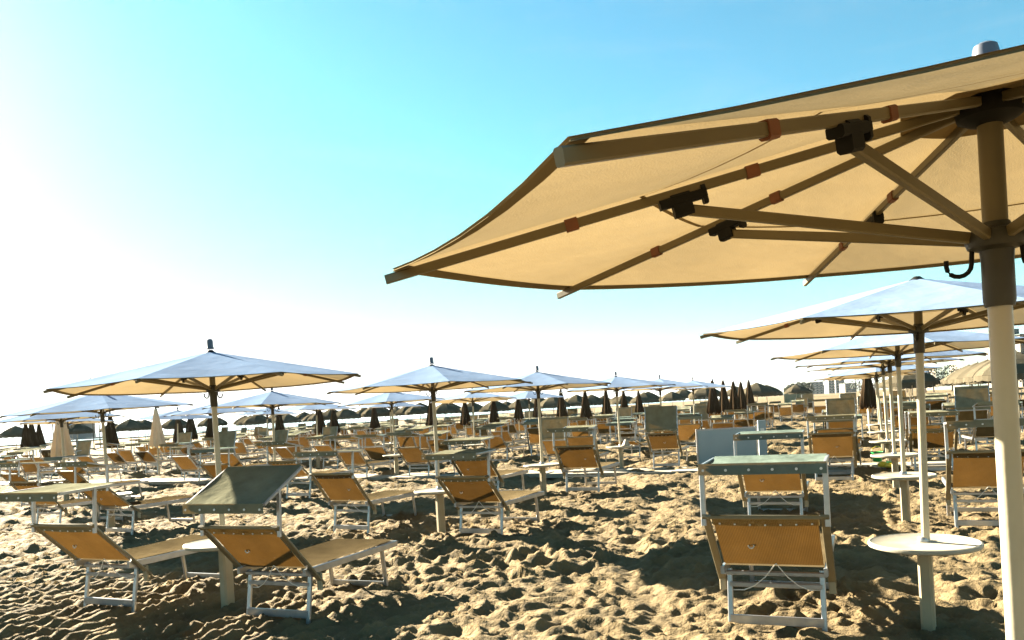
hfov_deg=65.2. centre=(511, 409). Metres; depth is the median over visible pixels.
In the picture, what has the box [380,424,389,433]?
sun lounger
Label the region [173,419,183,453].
closed parasol
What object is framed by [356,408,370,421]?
fringed parasol
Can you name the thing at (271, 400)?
parasol
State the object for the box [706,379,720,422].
closed parasol
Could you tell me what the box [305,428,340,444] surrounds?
sun lounger
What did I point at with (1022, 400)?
sun lounger
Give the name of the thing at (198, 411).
parasol
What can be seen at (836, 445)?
sun lounger
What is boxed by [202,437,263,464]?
sun lounger
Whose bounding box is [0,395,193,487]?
parasol
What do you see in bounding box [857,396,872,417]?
sun lounger
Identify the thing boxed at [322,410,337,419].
fringed parasol
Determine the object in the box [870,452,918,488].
beach table
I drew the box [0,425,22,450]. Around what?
fringed parasol
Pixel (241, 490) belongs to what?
sun lounger
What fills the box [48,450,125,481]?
sun lounger
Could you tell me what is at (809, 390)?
fringed parasol
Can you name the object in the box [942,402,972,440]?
sun lounger
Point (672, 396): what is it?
fringed parasol
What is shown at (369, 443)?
sun lounger
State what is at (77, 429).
fringed parasol
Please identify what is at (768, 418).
sun lounger
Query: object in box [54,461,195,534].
sun lounger
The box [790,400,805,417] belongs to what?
sun lounger
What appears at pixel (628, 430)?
sun lounger
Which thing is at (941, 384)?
fringed parasol
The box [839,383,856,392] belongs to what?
apartment building
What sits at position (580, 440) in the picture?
sun lounger
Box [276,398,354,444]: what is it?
parasol
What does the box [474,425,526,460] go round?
sun lounger
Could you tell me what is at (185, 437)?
sun lounger
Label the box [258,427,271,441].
sun lounger
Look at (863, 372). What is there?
parasol
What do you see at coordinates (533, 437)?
sun lounger
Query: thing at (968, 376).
fringed parasol
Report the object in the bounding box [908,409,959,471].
sun lounger
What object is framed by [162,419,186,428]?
fringed parasol
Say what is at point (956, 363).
apartment building
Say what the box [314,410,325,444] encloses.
closed parasol
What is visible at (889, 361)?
parasol
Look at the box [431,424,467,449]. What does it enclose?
sun lounger
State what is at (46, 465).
sun lounger
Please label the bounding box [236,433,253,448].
sun lounger
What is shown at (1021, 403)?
sun lounger
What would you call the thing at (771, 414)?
sun lounger
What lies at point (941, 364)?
apartment building
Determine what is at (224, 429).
sun lounger
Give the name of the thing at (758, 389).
fringed parasol
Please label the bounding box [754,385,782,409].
fringed parasol
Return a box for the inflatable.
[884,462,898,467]
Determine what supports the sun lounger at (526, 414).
on the sand
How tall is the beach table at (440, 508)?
0.790 m
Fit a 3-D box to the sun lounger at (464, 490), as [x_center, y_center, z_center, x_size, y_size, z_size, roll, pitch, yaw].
[-0.303,1.105,10.844,0.794,1.203,2.117,-3,0,26]
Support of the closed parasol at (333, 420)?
on the sand
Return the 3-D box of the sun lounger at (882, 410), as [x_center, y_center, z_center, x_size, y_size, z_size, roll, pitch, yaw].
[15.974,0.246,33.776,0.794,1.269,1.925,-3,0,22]
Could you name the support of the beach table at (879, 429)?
on the sand
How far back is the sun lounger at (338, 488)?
11.41 m
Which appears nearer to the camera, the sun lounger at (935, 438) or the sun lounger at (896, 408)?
the sun lounger at (935, 438)
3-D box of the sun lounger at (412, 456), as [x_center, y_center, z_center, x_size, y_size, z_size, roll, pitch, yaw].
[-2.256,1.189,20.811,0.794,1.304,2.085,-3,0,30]
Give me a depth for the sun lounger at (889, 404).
36.55 m
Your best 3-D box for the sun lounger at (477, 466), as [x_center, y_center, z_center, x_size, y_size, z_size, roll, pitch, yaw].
[-0.429,1.078,14.542,0.794,1.203,2.117,-3,0,24]
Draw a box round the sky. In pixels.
[0,0,1023,437]
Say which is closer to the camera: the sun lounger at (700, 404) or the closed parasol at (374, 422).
the closed parasol at (374, 422)
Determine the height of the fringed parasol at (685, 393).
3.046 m
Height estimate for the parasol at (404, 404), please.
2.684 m
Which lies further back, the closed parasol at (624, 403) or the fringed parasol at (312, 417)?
the fringed parasol at (312, 417)
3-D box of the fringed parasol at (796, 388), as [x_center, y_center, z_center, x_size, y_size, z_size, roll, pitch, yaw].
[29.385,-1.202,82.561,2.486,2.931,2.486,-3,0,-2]
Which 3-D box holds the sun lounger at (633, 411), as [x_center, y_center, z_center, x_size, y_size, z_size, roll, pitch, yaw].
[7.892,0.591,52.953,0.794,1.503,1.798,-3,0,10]
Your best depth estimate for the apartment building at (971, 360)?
239.00 m
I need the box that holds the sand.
[0,387,1023,639]
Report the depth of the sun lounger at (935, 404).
29.41 m
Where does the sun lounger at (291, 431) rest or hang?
on the sand
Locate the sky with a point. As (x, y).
(248, 177)
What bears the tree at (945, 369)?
on the sand
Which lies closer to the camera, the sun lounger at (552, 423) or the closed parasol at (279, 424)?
the sun lounger at (552, 423)
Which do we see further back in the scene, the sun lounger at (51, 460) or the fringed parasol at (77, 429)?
the fringed parasol at (77, 429)
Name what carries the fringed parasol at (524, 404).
on the sand
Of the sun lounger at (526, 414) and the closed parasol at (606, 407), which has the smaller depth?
the closed parasol at (606, 407)
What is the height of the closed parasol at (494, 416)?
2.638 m
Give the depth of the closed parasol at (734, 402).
36.92 m
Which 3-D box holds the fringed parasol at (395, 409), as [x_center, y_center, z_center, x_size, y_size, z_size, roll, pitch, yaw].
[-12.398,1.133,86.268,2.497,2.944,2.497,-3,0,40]
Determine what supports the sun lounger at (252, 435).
on the sand
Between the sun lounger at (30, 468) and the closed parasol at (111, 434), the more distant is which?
the closed parasol at (111, 434)
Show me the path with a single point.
(608, 472)
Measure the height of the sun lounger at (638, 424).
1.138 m
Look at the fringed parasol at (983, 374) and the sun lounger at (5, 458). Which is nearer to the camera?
the fringed parasol at (983, 374)
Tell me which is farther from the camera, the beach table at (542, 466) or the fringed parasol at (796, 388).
the fringed parasol at (796, 388)
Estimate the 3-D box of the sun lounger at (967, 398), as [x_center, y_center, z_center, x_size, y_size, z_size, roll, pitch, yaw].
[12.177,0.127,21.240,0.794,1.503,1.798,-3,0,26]
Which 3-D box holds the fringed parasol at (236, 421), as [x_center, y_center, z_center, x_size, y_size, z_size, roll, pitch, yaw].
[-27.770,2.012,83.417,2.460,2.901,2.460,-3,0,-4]
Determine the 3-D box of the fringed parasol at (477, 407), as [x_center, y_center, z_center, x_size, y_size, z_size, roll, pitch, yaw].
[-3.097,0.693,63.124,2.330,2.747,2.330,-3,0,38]
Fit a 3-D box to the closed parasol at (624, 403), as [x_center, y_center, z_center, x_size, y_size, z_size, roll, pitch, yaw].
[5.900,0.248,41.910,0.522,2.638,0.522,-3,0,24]
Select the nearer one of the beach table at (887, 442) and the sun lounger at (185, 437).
the beach table at (887, 442)
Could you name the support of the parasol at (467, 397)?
on the sand
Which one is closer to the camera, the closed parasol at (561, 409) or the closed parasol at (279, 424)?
the closed parasol at (561, 409)
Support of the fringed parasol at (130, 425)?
on the sand
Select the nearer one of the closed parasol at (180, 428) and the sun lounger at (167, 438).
the closed parasol at (180, 428)
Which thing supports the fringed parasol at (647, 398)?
on the sand
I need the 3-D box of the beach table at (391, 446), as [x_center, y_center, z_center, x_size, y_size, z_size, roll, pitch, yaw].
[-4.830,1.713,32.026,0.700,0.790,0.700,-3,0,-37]
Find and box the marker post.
[757,420,767,454]
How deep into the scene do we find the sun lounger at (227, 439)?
22.45 m
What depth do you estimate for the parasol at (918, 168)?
1.87 m
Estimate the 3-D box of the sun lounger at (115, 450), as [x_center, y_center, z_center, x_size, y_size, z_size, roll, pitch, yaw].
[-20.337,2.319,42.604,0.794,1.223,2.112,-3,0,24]
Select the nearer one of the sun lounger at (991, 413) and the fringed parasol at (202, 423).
the sun lounger at (991, 413)
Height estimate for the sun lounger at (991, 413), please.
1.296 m
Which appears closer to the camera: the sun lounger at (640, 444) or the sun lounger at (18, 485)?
the sun lounger at (18, 485)
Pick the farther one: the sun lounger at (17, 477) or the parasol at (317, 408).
the parasol at (317, 408)
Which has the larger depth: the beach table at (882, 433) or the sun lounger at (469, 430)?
the sun lounger at (469, 430)
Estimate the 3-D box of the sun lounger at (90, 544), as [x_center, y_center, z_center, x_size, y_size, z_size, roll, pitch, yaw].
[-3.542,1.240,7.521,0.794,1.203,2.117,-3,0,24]
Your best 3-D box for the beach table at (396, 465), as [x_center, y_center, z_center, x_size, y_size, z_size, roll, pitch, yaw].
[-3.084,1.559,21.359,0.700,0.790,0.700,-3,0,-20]
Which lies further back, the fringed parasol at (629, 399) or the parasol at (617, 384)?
the fringed parasol at (629, 399)
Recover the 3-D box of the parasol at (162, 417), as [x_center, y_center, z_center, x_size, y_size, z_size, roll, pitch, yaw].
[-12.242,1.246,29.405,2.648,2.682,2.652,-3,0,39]
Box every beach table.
[49,478,68,500]
[86,492,132,527]
[183,538,234,607]
[316,457,319,467]
[382,443,393,453]
[383,453,402,474]
[414,487,449,531]
[464,444,483,455]
[523,462,559,495]
[606,445,634,467]
[867,423,890,439]
[867,430,898,452]
[867,533,983,630]
[869,439,906,461]
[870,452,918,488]
[871,472,936,521]
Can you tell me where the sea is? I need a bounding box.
[0,398,728,445]
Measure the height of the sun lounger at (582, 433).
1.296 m
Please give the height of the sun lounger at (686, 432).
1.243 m
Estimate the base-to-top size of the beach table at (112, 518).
0.790 m
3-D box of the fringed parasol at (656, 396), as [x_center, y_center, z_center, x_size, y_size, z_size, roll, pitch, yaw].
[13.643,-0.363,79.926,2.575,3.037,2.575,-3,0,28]
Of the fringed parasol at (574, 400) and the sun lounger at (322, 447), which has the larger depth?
the fringed parasol at (574, 400)
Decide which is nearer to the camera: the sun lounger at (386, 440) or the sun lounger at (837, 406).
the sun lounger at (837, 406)
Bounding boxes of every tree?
[803,383,812,393]
[849,379,862,393]
[871,377,881,389]
[926,369,942,391]
[937,364,957,390]
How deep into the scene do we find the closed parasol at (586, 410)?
35.99 m
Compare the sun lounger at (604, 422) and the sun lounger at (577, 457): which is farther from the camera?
the sun lounger at (604, 422)
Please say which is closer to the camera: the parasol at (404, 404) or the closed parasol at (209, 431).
the parasol at (404, 404)
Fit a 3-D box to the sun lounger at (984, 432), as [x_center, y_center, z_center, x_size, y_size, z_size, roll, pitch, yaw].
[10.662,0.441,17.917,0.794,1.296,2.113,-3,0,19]
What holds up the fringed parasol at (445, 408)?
on the sand
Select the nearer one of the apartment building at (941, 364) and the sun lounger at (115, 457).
the sun lounger at (115, 457)
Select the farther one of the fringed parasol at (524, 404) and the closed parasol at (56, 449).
the fringed parasol at (524, 404)
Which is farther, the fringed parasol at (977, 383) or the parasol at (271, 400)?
the fringed parasol at (977, 383)
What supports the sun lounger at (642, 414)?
on the sand
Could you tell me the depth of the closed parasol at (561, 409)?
33.13 m
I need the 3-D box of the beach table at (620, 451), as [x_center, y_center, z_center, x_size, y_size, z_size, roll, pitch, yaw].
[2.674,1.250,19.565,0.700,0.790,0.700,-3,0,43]
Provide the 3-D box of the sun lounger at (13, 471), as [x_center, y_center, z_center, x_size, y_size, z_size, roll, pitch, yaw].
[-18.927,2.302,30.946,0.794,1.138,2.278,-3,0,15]
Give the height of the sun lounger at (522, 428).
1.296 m
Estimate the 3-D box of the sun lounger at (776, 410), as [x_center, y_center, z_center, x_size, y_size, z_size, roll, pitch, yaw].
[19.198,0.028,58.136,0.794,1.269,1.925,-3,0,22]
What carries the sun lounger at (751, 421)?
on the sand
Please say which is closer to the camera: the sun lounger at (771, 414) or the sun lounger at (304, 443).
the sun lounger at (304, 443)
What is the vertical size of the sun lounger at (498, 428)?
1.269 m
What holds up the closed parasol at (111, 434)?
on the sand
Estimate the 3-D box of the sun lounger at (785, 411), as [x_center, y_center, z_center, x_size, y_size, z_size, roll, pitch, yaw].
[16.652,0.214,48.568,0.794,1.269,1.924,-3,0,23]
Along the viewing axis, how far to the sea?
508.16 m
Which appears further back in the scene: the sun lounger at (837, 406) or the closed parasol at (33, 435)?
the closed parasol at (33, 435)
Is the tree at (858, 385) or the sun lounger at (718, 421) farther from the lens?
the tree at (858, 385)
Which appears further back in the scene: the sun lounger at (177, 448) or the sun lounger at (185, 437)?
the sun lounger at (185, 437)
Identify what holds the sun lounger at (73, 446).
on the sand
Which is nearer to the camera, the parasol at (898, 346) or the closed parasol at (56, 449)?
the parasol at (898, 346)
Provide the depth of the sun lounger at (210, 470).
16.72 m
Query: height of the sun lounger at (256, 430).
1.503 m
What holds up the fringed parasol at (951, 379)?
on the sand
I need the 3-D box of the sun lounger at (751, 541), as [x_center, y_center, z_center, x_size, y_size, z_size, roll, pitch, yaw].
[1.969,0.927,5.898,0.794,1.240,1.820,-3,0,24]
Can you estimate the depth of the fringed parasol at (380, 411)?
65.75 m
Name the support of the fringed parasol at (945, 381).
on the sand
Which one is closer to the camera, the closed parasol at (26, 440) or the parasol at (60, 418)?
the parasol at (60, 418)
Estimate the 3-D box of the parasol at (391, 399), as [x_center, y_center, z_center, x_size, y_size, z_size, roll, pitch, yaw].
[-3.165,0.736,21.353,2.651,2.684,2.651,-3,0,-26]
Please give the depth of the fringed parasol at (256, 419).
65.19 m
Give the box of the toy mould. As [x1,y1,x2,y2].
[877,461,886,467]
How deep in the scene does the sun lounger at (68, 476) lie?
18.13 m
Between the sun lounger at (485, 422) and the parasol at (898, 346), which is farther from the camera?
the sun lounger at (485, 422)
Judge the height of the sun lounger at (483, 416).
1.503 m
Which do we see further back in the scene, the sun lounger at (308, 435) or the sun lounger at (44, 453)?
the sun lounger at (308, 435)
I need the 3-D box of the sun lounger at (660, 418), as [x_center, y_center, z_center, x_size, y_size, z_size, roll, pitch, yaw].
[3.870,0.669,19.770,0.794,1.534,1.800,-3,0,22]
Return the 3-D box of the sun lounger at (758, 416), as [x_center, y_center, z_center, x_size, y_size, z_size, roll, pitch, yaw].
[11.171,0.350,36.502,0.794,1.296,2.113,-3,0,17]
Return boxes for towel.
[620,439,632,445]
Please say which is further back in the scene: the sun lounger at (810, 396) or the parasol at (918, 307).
the sun lounger at (810, 396)
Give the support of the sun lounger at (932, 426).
on the sand
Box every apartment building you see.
[807,381,823,393]
[824,374,834,393]
[835,380,844,392]
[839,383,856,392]
[924,363,936,389]
[935,361,950,389]
[949,357,960,389]
[959,329,1018,386]
[985,334,1023,387]
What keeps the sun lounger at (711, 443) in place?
on the sand
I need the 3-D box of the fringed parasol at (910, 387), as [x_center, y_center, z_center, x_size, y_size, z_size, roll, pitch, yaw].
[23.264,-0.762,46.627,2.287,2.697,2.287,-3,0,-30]
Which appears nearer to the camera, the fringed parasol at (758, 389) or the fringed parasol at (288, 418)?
the fringed parasol at (758, 389)
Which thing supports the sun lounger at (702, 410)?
on the sand
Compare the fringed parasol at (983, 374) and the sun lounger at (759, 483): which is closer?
the sun lounger at (759, 483)
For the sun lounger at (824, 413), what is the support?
on the sand
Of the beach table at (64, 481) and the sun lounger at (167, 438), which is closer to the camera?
the beach table at (64, 481)
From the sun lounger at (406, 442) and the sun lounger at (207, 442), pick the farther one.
the sun lounger at (207, 442)
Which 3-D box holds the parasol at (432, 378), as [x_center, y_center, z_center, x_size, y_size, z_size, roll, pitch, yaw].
[-1.041,0.617,11.046,2.651,2.684,2.651,-3,0,-36]
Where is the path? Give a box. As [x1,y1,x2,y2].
[0,461,945,485]
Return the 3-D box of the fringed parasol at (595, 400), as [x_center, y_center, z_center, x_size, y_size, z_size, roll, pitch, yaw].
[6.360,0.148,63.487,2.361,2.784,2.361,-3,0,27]
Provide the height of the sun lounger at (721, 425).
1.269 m
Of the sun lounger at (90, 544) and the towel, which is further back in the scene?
the towel
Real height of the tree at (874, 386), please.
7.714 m
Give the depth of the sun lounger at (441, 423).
37.95 m
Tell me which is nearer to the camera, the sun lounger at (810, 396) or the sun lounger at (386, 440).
the sun lounger at (386, 440)
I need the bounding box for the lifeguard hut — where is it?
[50,423,101,446]
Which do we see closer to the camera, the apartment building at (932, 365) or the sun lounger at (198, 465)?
the sun lounger at (198, 465)
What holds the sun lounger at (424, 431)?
on the sand
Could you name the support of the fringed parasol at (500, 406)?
on the sand
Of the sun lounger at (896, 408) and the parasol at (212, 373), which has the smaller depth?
the parasol at (212, 373)
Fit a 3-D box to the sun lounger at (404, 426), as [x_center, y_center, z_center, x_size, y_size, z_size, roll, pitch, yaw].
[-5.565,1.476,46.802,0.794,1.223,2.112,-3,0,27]
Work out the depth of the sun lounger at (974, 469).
8.59 m
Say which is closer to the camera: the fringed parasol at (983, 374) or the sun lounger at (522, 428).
the fringed parasol at (983, 374)
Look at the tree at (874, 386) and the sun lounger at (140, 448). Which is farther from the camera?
the tree at (874, 386)
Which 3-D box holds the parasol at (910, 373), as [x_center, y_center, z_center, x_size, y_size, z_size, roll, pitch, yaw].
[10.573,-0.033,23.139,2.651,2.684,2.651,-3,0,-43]
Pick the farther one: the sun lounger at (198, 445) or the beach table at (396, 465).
the sun lounger at (198, 445)
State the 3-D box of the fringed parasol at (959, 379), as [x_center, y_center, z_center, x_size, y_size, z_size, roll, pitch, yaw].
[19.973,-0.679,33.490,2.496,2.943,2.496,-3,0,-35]
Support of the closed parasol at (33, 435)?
on the sand
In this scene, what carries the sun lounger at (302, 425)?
on the sand
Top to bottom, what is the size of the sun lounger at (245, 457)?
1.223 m
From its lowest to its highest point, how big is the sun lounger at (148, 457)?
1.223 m
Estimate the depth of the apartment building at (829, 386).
755.00 m
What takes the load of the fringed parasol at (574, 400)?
on the sand
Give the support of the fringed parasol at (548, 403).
on the sand
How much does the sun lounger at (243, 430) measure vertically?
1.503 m
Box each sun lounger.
[0,447,20,469]
[0,449,16,468]
[0,455,53,477]
[0,458,84,506]
[0,461,130,523]
[0,483,219,612]
[6,448,61,482]
[13,446,66,472]
[25,447,73,468]
[29,447,83,478]
[38,444,73,460]
[43,455,148,498]
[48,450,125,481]
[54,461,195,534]
[72,445,118,470]
[76,440,123,471]
[95,443,153,472]
[113,442,139,459]
[115,443,156,471]
[125,442,174,473]
[129,439,171,459]
[138,438,179,464]
[159,443,203,484]
[163,436,195,461]
[167,445,199,473]
[171,443,208,476]
[172,442,214,463]
[179,432,212,461]
[182,465,397,623]
[190,447,237,478]
[191,440,212,460]
[193,435,212,448]
[200,435,212,446]
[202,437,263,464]
[211,442,265,463]
[213,431,269,466]
[221,427,237,440]
[235,435,266,462]
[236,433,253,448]
[236,435,265,454]
[240,428,256,440]
[247,434,264,451]
[254,427,262,440]
[255,441,351,497]
[256,436,303,460]
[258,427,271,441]
[271,430,320,462]
[287,432,314,462]
[289,430,315,444]
[292,431,311,450]
[293,450,417,532]
[298,423,306,434]
[300,430,318,444]
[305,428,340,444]
[305,434,362,468]
[322,426,356,449]
[326,435,393,476]
[340,426,348,434]
[340,428,376,448]
[345,423,357,433]
[348,426,389,456]
[351,425,378,441]
[354,434,404,468]
[359,434,400,461]
[365,425,382,443]
[374,427,390,449]
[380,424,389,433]
[381,425,400,448]
[387,432,454,476]
[391,427,427,452]
[400,425,416,432]
[405,426,457,453]
[413,421,431,439]
[421,430,454,463]
[421,449,544,534]
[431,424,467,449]
[433,422,463,445]
[439,420,465,437]
[440,437,528,492]
[449,417,467,435]
[463,415,487,437]
[468,419,493,443]
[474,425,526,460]
[478,414,488,432]
[479,418,489,432]
[485,422,526,450]
[495,420,516,437]
[497,417,525,438]
[510,417,524,436]
[521,417,537,429]
[523,419,550,457]
[524,411,536,433]
[541,416,568,467]
[546,427,619,491]
[564,425,608,469]
[567,408,576,421]
[568,416,576,425]
[568,417,591,436]
[574,414,596,435]
[590,416,614,438]
[593,414,622,444]
[596,418,620,428]
[605,421,650,457]
[609,416,643,439]
[611,418,648,447]
[615,407,639,432]
[631,407,636,424]
[632,412,644,432]
[639,413,651,432]
[644,405,688,466]
[675,414,701,452]
[677,407,692,423]
[678,413,704,427]
[690,405,710,430]
[695,403,706,405]
[695,426,757,464]
[698,453,836,631]
[707,412,724,425]
[709,414,733,428]
[724,409,749,428]
[733,429,808,514]
[734,411,754,426]
[744,401,756,417]
[747,403,765,429]
[750,403,771,427]
[758,404,773,427]
[769,401,780,417]
[778,402,793,421]
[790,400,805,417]
[794,397,807,416]
[802,393,813,413]
[805,415,856,480]
[811,414,862,471]
[812,399,825,415]
[822,409,829,428]
[826,397,855,428]
[827,414,863,446]
[840,393,856,404]
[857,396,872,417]
[880,400,897,422]
[882,396,902,420]
[886,397,909,428]
[888,401,916,429]
[893,390,906,401]
[893,402,916,436]
[903,404,930,441]
[904,411,943,454]
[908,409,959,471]
[925,392,947,423]
[925,397,944,422]
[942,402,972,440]
[942,418,1023,527]
[954,385,990,443]
[961,400,1019,450]
[987,394,992,418]
[1018,402,1022,432]
[1019,392,1023,414]
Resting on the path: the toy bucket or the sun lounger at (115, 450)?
the toy bucket
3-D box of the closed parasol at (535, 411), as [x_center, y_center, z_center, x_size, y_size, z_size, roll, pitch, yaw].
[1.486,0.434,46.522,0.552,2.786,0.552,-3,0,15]
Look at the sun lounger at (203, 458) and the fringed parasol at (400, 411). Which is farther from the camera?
the fringed parasol at (400, 411)
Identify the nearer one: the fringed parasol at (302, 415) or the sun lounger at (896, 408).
the sun lounger at (896, 408)
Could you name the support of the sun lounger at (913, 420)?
on the sand
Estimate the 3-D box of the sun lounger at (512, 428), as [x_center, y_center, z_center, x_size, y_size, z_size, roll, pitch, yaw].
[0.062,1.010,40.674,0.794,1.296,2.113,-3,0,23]
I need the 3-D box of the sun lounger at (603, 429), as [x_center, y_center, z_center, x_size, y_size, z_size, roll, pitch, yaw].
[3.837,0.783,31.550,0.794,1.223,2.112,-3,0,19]
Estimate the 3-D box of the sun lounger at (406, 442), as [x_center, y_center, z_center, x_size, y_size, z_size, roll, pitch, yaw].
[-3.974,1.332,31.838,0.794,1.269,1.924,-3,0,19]
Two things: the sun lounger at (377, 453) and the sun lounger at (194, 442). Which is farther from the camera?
the sun lounger at (194, 442)
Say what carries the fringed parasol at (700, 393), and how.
on the sand
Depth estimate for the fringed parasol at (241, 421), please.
71.33 m
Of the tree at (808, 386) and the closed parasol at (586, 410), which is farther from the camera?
the tree at (808, 386)
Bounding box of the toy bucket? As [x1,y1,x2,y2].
[871,446,882,461]
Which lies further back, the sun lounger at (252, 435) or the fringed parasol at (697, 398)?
the fringed parasol at (697, 398)
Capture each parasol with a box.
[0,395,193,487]
[0,412,124,470]
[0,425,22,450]
[19,418,115,460]
[20,424,32,454]
[28,425,39,453]
[36,425,45,448]
[43,339,360,525]
[50,421,73,470]
[69,424,94,440]
[105,412,119,469]
[115,419,148,442]
[135,407,211,453]
[139,420,151,438]
[149,407,165,475]
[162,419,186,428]
[164,405,265,416]
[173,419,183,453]
[186,409,197,447]
[197,418,226,426]
[202,388,340,460]
[205,415,212,460]
[232,407,300,460]
[233,416,246,427]
[237,415,257,437]
[243,415,271,437]
[275,407,284,429]
[275,414,301,427]
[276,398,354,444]
[296,412,308,419]
[302,413,314,423]
[307,412,329,420]
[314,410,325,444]
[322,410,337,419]
[327,357,532,489]
[329,410,339,432]
[336,409,360,419]
[338,392,444,453]
[355,402,424,442]
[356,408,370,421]
[361,407,389,416]
[369,408,379,444]
[384,40,1023,639]
[389,407,399,415]
[394,407,419,417]
[405,402,427,420]
[426,395,437,438]
[429,388,516,436]
[436,403,460,416]
[460,402,482,414]
[460,403,470,444]
[463,366,610,461]
[479,401,510,412]
[489,401,499,430]
[508,399,533,409]
[509,391,566,427]
[514,399,523,438]
[532,398,542,426]
[540,397,569,412]
[556,389,568,420]
[559,372,674,444]
[565,394,592,413]
[580,392,591,424]
[588,395,602,405]
[601,391,612,422]
[610,395,634,404]
[613,375,707,432]
[620,391,627,432]
[630,392,659,405]
[635,391,643,429]
[645,391,659,404]
[654,377,730,423]
[659,391,685,405]
[676,390,690,405]
[688,388,719,398]
[688,397,707,399]
[700,276,1023,541]
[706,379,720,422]
[719,379,730,422]
[727,386,738,396]
[729,380,740,417]
[738,381,746,418]
[744,382,775,408]
[745,379,754,410]
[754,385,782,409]
[771,331,1023,471]
[784,384,808,397]
[790,386,811,397]
[795,350,987,451]
[807,358,963,438]
[814,365,942,429]
[824,371,930,422]
[859,378,876,435]
[885,373,940,400]
[893,385,932,400]
[936,377,965,401]
[942,364,986,385]
[948,362,990,385]
[955,359,1019,418]
[963,360,1023,382]
[966,382,990,384]
[973,350,1023,431]
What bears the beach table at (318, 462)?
on the sand
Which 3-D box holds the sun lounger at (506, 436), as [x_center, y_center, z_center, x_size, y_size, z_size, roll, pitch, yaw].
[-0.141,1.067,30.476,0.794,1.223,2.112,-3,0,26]
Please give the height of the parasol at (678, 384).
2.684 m
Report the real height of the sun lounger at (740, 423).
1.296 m
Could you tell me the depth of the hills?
6883.92 m
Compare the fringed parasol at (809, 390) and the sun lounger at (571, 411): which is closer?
the sun lounger at (571, 411)
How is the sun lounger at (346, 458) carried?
on the sand
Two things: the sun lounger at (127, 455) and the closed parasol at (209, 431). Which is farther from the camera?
the closed parasol at (209, 431)
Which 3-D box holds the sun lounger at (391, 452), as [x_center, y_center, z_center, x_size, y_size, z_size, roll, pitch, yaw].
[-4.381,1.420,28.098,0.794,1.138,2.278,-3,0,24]
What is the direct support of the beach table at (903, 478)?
on the sand
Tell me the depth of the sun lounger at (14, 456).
39.80 m
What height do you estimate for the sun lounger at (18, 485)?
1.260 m
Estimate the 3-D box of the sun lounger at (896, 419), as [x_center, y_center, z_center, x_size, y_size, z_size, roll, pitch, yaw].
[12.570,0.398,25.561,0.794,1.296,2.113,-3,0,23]
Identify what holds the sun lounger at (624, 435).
on the sand
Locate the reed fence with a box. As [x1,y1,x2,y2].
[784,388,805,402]
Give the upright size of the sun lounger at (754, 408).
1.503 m
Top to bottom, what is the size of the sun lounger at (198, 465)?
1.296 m
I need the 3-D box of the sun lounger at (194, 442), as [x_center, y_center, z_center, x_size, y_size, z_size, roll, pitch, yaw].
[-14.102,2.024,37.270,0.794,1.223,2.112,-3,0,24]
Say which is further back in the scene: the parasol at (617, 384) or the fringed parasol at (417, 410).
the fringed parasol at (417, 410)
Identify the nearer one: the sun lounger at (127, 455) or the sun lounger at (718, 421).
the sun lounger at (127, 455)
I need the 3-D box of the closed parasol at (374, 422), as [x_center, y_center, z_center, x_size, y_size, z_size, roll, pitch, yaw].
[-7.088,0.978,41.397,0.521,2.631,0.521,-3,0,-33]
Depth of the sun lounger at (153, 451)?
35.55 m
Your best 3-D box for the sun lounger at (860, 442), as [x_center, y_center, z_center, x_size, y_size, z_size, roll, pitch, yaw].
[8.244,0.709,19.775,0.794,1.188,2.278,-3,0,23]
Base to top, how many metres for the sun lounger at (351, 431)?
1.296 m
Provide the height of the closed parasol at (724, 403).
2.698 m
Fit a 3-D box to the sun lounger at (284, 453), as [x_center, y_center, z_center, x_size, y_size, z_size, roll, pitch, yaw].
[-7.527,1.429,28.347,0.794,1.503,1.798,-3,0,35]
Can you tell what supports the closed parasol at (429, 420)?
on the sand
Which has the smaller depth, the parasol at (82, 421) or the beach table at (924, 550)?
the beach table at (924, 550)
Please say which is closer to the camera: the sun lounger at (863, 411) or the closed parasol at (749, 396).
the closed parasol at (749, 396)
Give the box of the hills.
[728,377,887,397]
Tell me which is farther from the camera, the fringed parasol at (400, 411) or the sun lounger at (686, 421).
the fringed parasol at (400, 411)
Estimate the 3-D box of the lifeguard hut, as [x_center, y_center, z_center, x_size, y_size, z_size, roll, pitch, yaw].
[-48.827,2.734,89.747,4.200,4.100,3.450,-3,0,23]
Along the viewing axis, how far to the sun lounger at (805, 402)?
53.35 m
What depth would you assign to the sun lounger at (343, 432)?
63.81 m
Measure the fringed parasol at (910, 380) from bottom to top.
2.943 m
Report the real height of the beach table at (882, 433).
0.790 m
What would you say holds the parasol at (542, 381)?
on the sand
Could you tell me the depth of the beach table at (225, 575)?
7.13 m
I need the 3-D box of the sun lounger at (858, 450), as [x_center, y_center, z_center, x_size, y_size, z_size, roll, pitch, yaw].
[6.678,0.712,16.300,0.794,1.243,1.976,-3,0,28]
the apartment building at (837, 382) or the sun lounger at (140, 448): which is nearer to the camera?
the sun lounger at (140, 448)
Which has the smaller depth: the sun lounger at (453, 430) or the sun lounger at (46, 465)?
the sun lounger at (46, 465)
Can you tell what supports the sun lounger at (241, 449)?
on the sand
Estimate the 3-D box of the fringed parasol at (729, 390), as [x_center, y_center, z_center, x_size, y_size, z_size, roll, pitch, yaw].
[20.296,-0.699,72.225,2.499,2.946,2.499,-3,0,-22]
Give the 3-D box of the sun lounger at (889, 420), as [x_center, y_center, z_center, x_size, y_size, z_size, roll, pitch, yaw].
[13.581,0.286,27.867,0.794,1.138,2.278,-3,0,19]
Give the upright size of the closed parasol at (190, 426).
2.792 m
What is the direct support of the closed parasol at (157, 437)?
on the sand
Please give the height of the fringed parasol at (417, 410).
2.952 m

